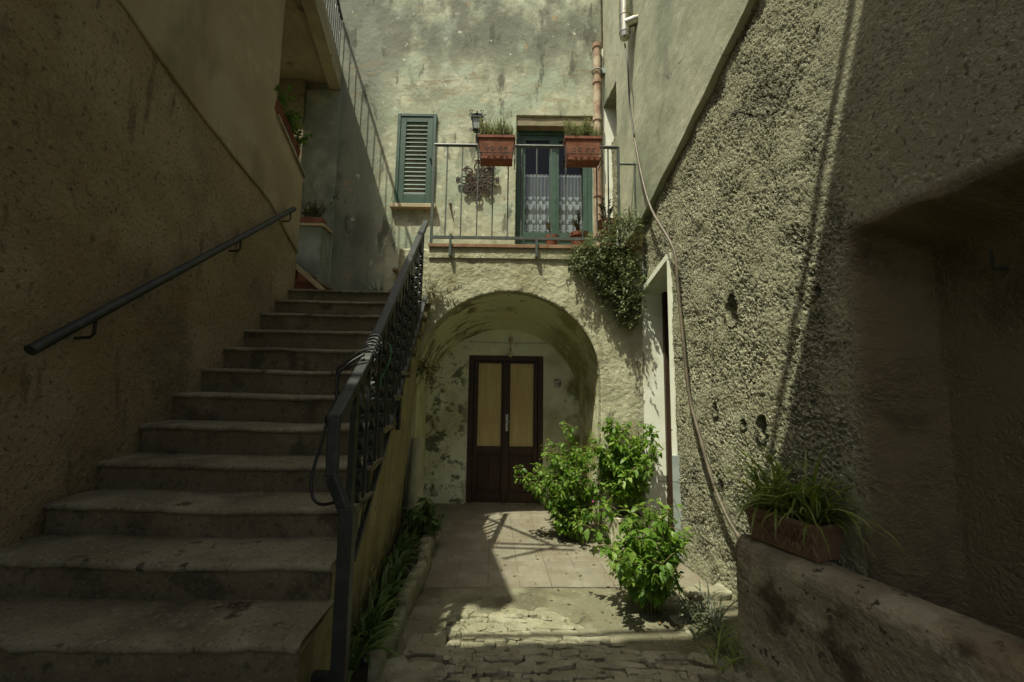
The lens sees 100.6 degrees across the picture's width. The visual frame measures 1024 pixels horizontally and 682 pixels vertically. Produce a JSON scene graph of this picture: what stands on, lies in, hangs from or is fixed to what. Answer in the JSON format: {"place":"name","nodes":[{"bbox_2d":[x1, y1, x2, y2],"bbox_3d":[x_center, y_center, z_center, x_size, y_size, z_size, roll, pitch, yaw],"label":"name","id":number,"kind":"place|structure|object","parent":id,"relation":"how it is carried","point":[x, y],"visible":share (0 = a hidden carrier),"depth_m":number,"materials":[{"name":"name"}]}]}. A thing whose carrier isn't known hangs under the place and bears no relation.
{"place":"outdoors","nodes":[
{"label":"outdoors","id":0,"kind":"place"},
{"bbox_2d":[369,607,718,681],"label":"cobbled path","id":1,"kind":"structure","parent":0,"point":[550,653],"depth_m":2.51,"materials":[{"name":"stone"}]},
{"bbox_2d":[423,503,711,586],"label":"courtyard floor","id":2,"kind":"structure","parent":0,"point":[518,559],"depth_m":4.19,"materials":[{"name":"stone"}]},
{"bbox_2d":[405,438,423,524],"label":"buttress","id":3,"kind":"structure","parent":2,"relation":"on","point":[415,486],"depth_m":4.70,"materials":[{"name":"paint"}]},
{"bbox_2d":[129,313,704,627],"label":"leaf litter","id":4,"kind":"object","parent":2,"relation":"on","point":[659,622],"visible":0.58,"depth_m":3.52,"materials":[{"name":"brown plant"}]},
{"bbox_2d":[307,0,647,535],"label":"house","id":5,"kind":"structure","parent":2,"relation":"on","point":[419,78],"depth_m":6.43,"materials":[{"name":"paint"}]},
{"bbox_2d":[394,113,436,202],"bbox_3d":[-1.476,-2.794,6.530,0.600,1.475,0.105,1,-6,0],"label":"shutter window","id":6,"kind":"structure","parent":5,"relation":"in","point":[400,196],"depth_m":6.52,"materials":[{"name":"green paint"}]},
{"bbox_2d":[415,343,446,393],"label":"wall weed","id":7,"kind":"object","parent":5,"relation":"attached to","point":[423,367],"depth_m":4.85,"materials":[{"name":"green plant"}]},
{"bbox_2d":[422,271,455,318],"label":"wall weed","id":8,"kind":"object","parent":5,"relation":"attached to","point":[431,288],"depth_m":4.96,"materials":[{"name":"green plant"}]},
{"bbox_2d":[468,109,485,147],"bbox_3d":[-0.527,-3.239,6.449,0.275,0.475,0.301,1,-6,0],"label":"wall lantern","id":9,"kind":"object","parent":5,"relation":"attached to","point":[476,117],"depth_m":6.35,"materials":[{"name":"paint"}]},
{"bbox_2d":[466,355,542,503],"bbox_3d":[-0.098,1.264,6.133,1.080,2.100,0.208,1,-6,0],"label":"porch door","id":10,"kind":"structure","parent":5,"relation":"in","point":[505,428],"depth_m":6.12,"materials":[{"name":"brown wood"}]},
{"bbox_2d":[508,337,512,356],"bbox_3d":[-0.021,0.092,6.197,0.070,0.300,0.094,1,-6,0],"label":"bare lamp","id":11,"kind":"object","parent":5,"relation":"attached to","point":[510,339],"visible":1,"depth_m":6.16,"materials":[{"name":"beige"}]},
{"bbox_2d":[430,143,635,257],"bbox_3d":[0.285,-1.716,5.160,2.542,1.466,0.132,1,-6,0],"label":"balcony railing","id":12,"kind":"object","parent":5,"relation":"attached to","point":[450,237],"visible":0.81,"depth_m":5.20,"materials":[{"name":"metal"}]},
{"bbox_2d":[456,160,498,200],"bbox_3d":[-0.522,-2.442,6.464,0.660,0.660,0.020,1,-6,0],"label":"iron ornament","id":13,"kind":"object","parent":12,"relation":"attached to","point":[487,180],"visible":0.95,"depth_m":6.46,"materials":[{"name":"brown metal"}]},
{"bbox_2d":[477,134,515,169],"bbox_3d":[-0.184,-2.276,5.137,0.453,0.316,0.260,1,-6,0],"label":"rail trough","id":14,"kind":"object","parent":12,"relation":"attached to","point":[497,150],"visible":1,"depth_m":5.04,"materials":[{"name":"ceramic"}]},
{"bbox_2d":[478,112,517,139],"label":"herb plants","id":15,"kind":"object","parent":14,"relation":"on","point":[489,130],"visible":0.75,"depth_m":5.10,"materials":[{"name":"green plant"}]},
{"bbox_2d":[562,136,602,170],"bbox_3d":[0.846,-2.262,5.137,0.454,0.316,0.260,1,-6,0],"label":"rail trough","id":16,"kind":"object","parent":12,"relation":"attached to","point":[582,151],"visible":1,"depth_m":5.04,"materials":[{"name":"ceramic"}]},
{"bbox_2d":[563,115,602,135],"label":"herb plants","id":17,"kind":"object","parent":16,"relation":"on","point":[586,128],"visible":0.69,"depth_m":5.11,"materials":[{"name":"green plant"}]},
{"bbox_2d":[564,205,649,330],"bbox_3d":[1.126,-0.871,4.893,1.095,1.482,0.437,1,-6,0],"label":"creeper","id":18,"kind":"object","parent":12,"relation":"hanging from","point":[616,251],"visible":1,"depth_m":4.95,"materials":[{"name":"green plant"}]},
{"bbox_2d":[545,234,558,244],"bbox_3d":[0.499,-1.216,5.341,0.180,0.200,0.180,1,-6,0],"label":"flower pot","id":19,"kind":"object","parent":5,"relation":"on","point":[551,242],"visible":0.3,"depth_m":5.28,"materials":[{"name":"ceramic"}]},
{"bbox_2d":[545,220,549,231],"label":"succulent","id":20,"kind":"object","parent":19,"relation":"in","point":[548,225],"visible":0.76,"depth_m":5.33,"materials":[{"name":"green plant"}]},
{"bbox_2d":[515,131,592,244],"bbox_3d":[0.655,-2.151,6.684,1.200,2.368,0.120,1,-6,0],"label":"balcony door","id":21,"kind":"structure","parent":5,"relation":"in","point":[553,137],"depth_m":6.69,"materials":[{"name":"green paint"}]},
{"bbox_2d":[554,379,560,386],"bbox_3d":[0.663,0.611,6.150,0.100,0.120,0.018,1,-6,0],"label":"ceramic tile","id":22,"kind":"object","parent":5,"relation":"attached to","point":[557,382],"visible":1,"depth_m":6.14,"materials":[{"name":"ceramic"}]},
{"bbox_2d":[569,230,588,244],"bbox_3d":[0.844,-1.231,5.343,0.244,0.240,0.244,1,-6,0],"label":"flower pot","id":23,"kind":"object","parent":5,"relation":"on","point":[577,233],"visible":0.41,"depth_m":5.26,"materials":[{"name":"ceramic"}]},
{"bbox_2d":[570,210,580,229],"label":"succulent","id":24,"kind":"object","parent":23,"relation":"in","point":[575,224],"visible":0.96,"depth_m":5.34,"materials":[{"name":"green plant"}]},
{"bbox_2d":[591,41,604,244],"bbox_3d":[1.346,-2.826,6.481,0.257,3.676,0.187,1,-6,0],"label":"drainpipe","id":25,"kind":"object","parent":5,"relation":"attached to","point":[597,72],"visible":0.68,"depth_m":6.52,"materials":[{"name":"ceramic"}]},
{"bbox_2d":[598,218,616,245],"bbox_3d":[1.204,-1.306,5.352,0.265,0.400,0.265,1,-6,0],"label":"flower pot","id":26,"kind":"object","parent":5,"relation":"on","point":[600,222],"visible":0.27,"depth_m":5.27,"materials":[{"name":"ceramic"}]},
{"bbox_2d":[598,198,613,218],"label":"succulent","id":27,"kind":"object","parent":26,"relation":"in","point":[601,209],"visible":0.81,"depth_m":5.35,"materials":[{"name":"green plant"}]},
{"bbox_2d":[513,421,611,542],"bbox_3d":[0.596,1.543,4.764,1.055,1.273,1.072,-3,-7,27],"label":"round bush","id":28,"kind":"object","parent":2,"relation":"on","point":[574,501],"visible":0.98,"depth_m":4.58,"materials":[{"name":"green plant"}]},
{"bbox_2d":[606,512,645,543],"bbox_3d":[1.234,2.025,4.614,0.375,0.270,0.220,1,-6,0],"label":"stone planter","id":29,"kind":"object","parent":2,"relation":"on","point":[614,525],"visible":0.27,"depth_m":4.51,"materials":[{"name":"stone"}]},
{"bbox_2d":[586,416,663,515],"bbox_3d":[1.224,1.366,4.715,0.834,1.082,0.824,-1,-7,14],"label":"tall bush","id":30,"kind":"object","parent":29,"relation":"in","point":[626,469],"visible":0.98,"depth_m":4.56,"materials":[{"name":"green plant"}]},
{"bbox_2d":[388,584,776,681],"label":"pavement","id":31,"kind":"structure","parent":0,"point":[584,606],"depth_m":2.99,"materials":[{"name":"grey stone"}]},
{"bbox_2d":[348,520,437,681],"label":"planting bed","id":32,"kind":"object","parent":31,"relation":"on","point":[412,590],"visible":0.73,"depth_m":2.97,"materials":[{"name":"stone"}]},
{"bbox_2d":[348,580,413,681],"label":"bed plant","id":33,"kind":"object","parent":32,"relation":"on","point":[368,631],"visible":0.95,"depth_m":2.35,"materials":[{"name":"green plant"}]},
{"bbox_2d":[358,567,408,625],"bbox_3d":[-0.819,1.681,2.862,0.270,0.215,0.795,1,-6,0],"label":"bed plant","id":34,"kind":"object","parent":32,"relation":"on","point":[376,596],"visible":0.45,"depth_m":2.80,"materials":[{"name":"green plant"}]},
{"bbox_2d":[378,548,416,594],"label":"bed plant","id":35,"kind":"object","parent":32,"relation":"on","point":[397,566],"visible":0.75,"depth_m":3.23,"materials":[{"name":"green plant"}]},
{"bbox_2d":[382,524,428,563],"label":"bed plant","id":36,"kind":"object","parent":32,"relation":"on","point":[405,542],"visible":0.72,"depth_m":3.73,"materials":[{"name":"green plant"}]},
{"bbox_2d":[400,497,447,538],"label":"broad plant","id":37,"kind":"object","parent":32,"relation":"on","point":[414,518],"visible":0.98,"depth_m":4.24,"materials":[{"name":"green plant"}]},
{"bbox_2d":[430,597,481,614],"bbox_3d":[-0.525,1.944,2.991,0.096,0.068,0.790,-5,-9,43],"label":"kerb strip","id":38,"kind":"object","parent":31,"relation":"on","point":[452,606],"visible":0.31,"depth_m":3.10,"materials":[{"name":"stone"}]},
{"bbox_2d":[389,610,734,681],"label":"weeds","id":39,"kind":"object","parent":31,"relation":"on","point":[538,646],"visible":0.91,"depth_m":2.49,"materials":[{"name":"green plant"}]},
{"bbox_2d":[573,491,699,615],"bbox_3d":[0.914,1.542,3.068,0.806,0.837,0.733,4,-7,-26],"label":"bush","id":40,"kind":"object","parent":31,"relation":"on","point":[645,573],"visible":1,"depth_m":2.98,"materials":[{"name":"green plant"}]},
{"bbox_2d":[669,613,689,624],"bbox_3d":[1.165,1.929,2.932,0.129,0.061,0.097,4,-7,-23],"label":"edging stone","id":41,"kind":"object","parent":31,"relation":"on","point":[673,618],"visible":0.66,"depth_m":2.92,"materials":[{"name":"grey stone"}]},
{"bbox_2d":[683,625,693,635],"bbox_3d":[1.162,1.914,2.784,0.077,0.054,0.111,2,-7,-14],"label":"edging stone","id":42,"kind":"object","parent":31,"relation":"on","point":[686,630],"visible":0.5,"depth_m":2.78,"materials":[{"name":"beige stone"}]},
{"bbox_2d":[684,583,705,600],"bbox_3d":[1.450,1.976,3.335,0.201,0.084,0.148,5,-8,-34],"label":"edging stone","id":43,"kind":"object","parent":31,"relation":"on","point":[694,590],"visible":0.7,"depth_m":3.30,"materials":[{"name":"beige stone"}]},
{"bbox_2d":[656,580,737,646],"bbox_3d":[1.333,1.841,2.914,0.577,0.283,0.674,-5,-9,42],"label":"strap plant","id":44,"kind":"object","parent":31,"relation":"on","point":[712,617],"visible":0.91,"depth_m":2.92,"materials":[{"name":"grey plant"}]},
{"bbox_2d":[687,652,714,668],"bbox_3d":[1.107,1.881,2.485,0.147,0.060,0.098,-3,-8,31],"label":"edging stone","id":45,"kind":"object","parent":31,"relation":"on","point":[695,656],"visible":0.65,"depth_m":2.47,"materials":[{"name":"grey stone"}]},
{"bbox_2d":[705,582,732,600],"bbox_3d":[1.618,1.980,3.305,0.232,0.111,0.171,4,-7,-28],"label":"edging stone","id":46,"kind":"object","parent":31,"relation":"on","point":[726,593],"visible":0.55,"depth_m":3.27,"materials":[{"name":"beige stone"}]},
{"bbox_2d":[671,618,790,681],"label":"grass tuft","id":47,"kind":"object","parent":31,"relation":"on","point":[720,643],"visible":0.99,"depth_m":2.52,"materials":[{"name":"green plant"}]},
{"bbox_2d":[736,534,1023,681],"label":"wall","id":48,"kind":"structure","parent":31,"relation":"on","point":[801,619],"depth_m":2.02,"materials":[{"name":"grey concrete"}]},
{"bbox_2d":[744,502,841,562],"bbox_3d":[1.650,1.108,2.494,0.242,0.200,0.462,3,-7,-19],"label":"clay trough","id":49,"kind":"object","parent":48,"relation":"on","point":[788,537],"visible":0.77,"depth_m":2.36,"materials":[{"name":"ceramic"}]},
{"bbox_2d":[706,440,909,560],"bbox_3d":[1.671,0.864,2.476,1.037,0.630,1.087,5,-8,-34],"label":"spider plant","id":50,"kind":"object","parent":49,"relation":"in","point":[791,500],"visible":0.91,"depth_m":2.39,"materials":[{"name":"green plant"}]},
{"label":"ground","id":51,"kind":"structure","parent":0,"visible":0},
{"bbox_2d":[0,0,306,548],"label":"plastered house","id":52,"kind":"structure","parent":51,"relation":"on","point":[142,142],"depth_m":2.74,"materials":[{"name":"paint"}]},
{"bbox_2d":[24,206,296,354],"bbox_3d":[-2.540,-0.771,3.590,0.160,2.001,2.858,1,-6,-6],"label":"wall handrail","id":53,"kind":"object","parent":52,"relation":"attached to","point":[58,335],"depth_m":2.67,"materials":[{"name":"metal"}]},
{"bbox_2d":[274,97,300,157],"bbox_3d":[-2.740,-2.507,5.059,0.178,0.413,0.758,1,-6,-6],"label":"parapet trough","id":54,"kind":"object","parent":52,"relation":"on","point":[278,108],"visible":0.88,"depth_m":5.00,"materials":[{"name":"ceramic"}]},
{"bbox_2d":[274,85,314,148],"bbox_3d":[-2.721,-2.680,5.091,0.502,0.443,0.855,1,-6,0],"label":"trailing geranium","id":55,"kind":"object","parent":54,"relation":"in","point":[291,120],"visible":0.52,"depth_m":5.10,"materials":[{"name":"green plant"}]},
{"bbox_2d":[280,0,341,89],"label":"walkway","id":56,"kind":"structure","parent":52,"relation":"attached to","point":[309,53],"depth_m":5.94,"materials":[{"name":"concrete"}]},
{"bbox_2d":[325,0,342,56],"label":"walkway railing","id":57,"kind":"object","parent":56,"relation":"on","point":[338,11],"visible":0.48,"depth_m":6.45,"materials":[{"name":"metal"}]},
{"bbox_2d":[0,268,429,681],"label":"stone staircase","id":58,"kind":"structure","parent":51,"relation":"on","point":[89,592],"depth_m":2.28,"materials":[{"name":"stone"}]},
{"bbox_2d":[294,264,333,289],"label":"tiled steps","id":59,"kind":"structure","parent":58,"relation":"on","point":[304,279],"depth_m":5.49,"materials":[{"name":"tile"}]},
{"bbox_2d":[296,223,332,284],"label":"cheek wall","id":60,"kind":"structure","parent":59,"relation":"on","point":[312,256],"depth_m":6.06,"materials":[{"name":"paint"}]},
{"bbox_2d":[300,217,325,224],"bbox_3d":[-2.910,-1.726,6.218,0.329,0.114,0.160,1,-6,0],"label":"window box","id":61,"kind":"object","parent":60,"relation":"on","point":[312,220],"visible":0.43,"depth_m":6.14,"materials":[{"name":"ceramic"}]},
{"bbox_2d":[301,200,332,216],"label":"potted plant","id":62,"kind":"object","parent":61,"relation":"in","point":[311,212],"visible":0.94,"depth_m":6.22,"materials":[{"name":"green plant"}]},
{"bbox_2d":[311,220,428,681],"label":"stair railing","id":63,"kind":"object","parent":58,"relation":"on","point":[406,318],"visible":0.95,"depth_m":2.46,"materials":[{"name":"metal"}]},
{"bbox_2d":[310,334,382,505],"bbox_3d":[-0.918,0.383,2.379,0.215,0.921,0.533,1,-6,0],"label":"cable bundle","id":64,"kind":"object","parent":63,"relation":"attached to","point":[346,364],"visible":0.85,"depth_m":2.35,"materials":[{"name":"black plastic"}]},
{"bbox_2d":[380,342,391,388],"bbox_3d":[-0.859,0.164,2.898,0.068,0.322,0.008,1,-6,0],"label":"wire loop","id":65,"kind":"object","parent":63,"relation":"attached to","point":[387,364],"visible":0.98,"depth_m":2.90,"materials":[{"name":"black"}]},
{"bbox_2d":[359,279,392,290],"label":"spiky plant","id":66,"kind":"object","parent":58,"relation":"on","point":[382,288],"visible":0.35,"depth_m":5.82,"materials":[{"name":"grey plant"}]},
{"bbox_2d":[278,79,341,286],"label":"passage wall","id":67,"kind":"structure","parent":51,"relation":"on","point":[320,116],"depth_m":6.54,"materials":[{"name":"paint"}]},
{"bbox_2d":[602,0,1023,637],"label":"roughcast house","id":68,"kind":"structure","parent":51,"relation":"on","point":[834,188],"depth_m":2.33,"materials":[{"name":"paint"}]},
{"bbox_2d":[619,0,637,41],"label":"flue pipe","id":69,"kind":"object","parent":68,"relation":"attached to","point":[627,21],"visible":0.99,"depth_m":5.35,"materials":[{"name":"metal"}]},
{"bbox_2d":[672,455,681,558],"bbox_3d":[1.590,1.585,4.082,0.080,0.950,0.024,1,-6,0],"label":"board","id":70,"kind":"object","parent":68,"relation":"attached to","point":[677,495],"visible":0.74,"depth_m":4.08,"materials":[{"name":"white wood"}]},
{"bbox_2d":[624,43,740,537],"bbox_3d":[1.573,-1.171,4.226,0.102,5.465,1.826,2,-7,-9],"label":"pipe run","id":71,"kind":"object","parent":68,"relation":"attached to","point":[717,494],"visible":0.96,"depth_m":3.94,"materials":[{"name":"black plastic"}]},
{"bbox_2d":[661,481,731,484],"bbox_3d":[1.551,1.239,3.723,0.006,0.223,1.169,2,-7,-8],"label":"cord","id":72,"kind":"object","parent":68,"relation":"attached to","point":[700,483],"visible":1,"depth_m":3.56,"materials":[{"name":"black plastic"}]},
{"bbox_2d":[988,250,1008,269],"bbox_3d":[2.122,-0.352,1.855,0.076,0.086,0.012,1,-6,0],"label":"wall hook","id":73,"kind":"object","parent":68,"relation":"attached to","point":[992,261],"depth_m":1.85,"materials":[{"name":"paint"}]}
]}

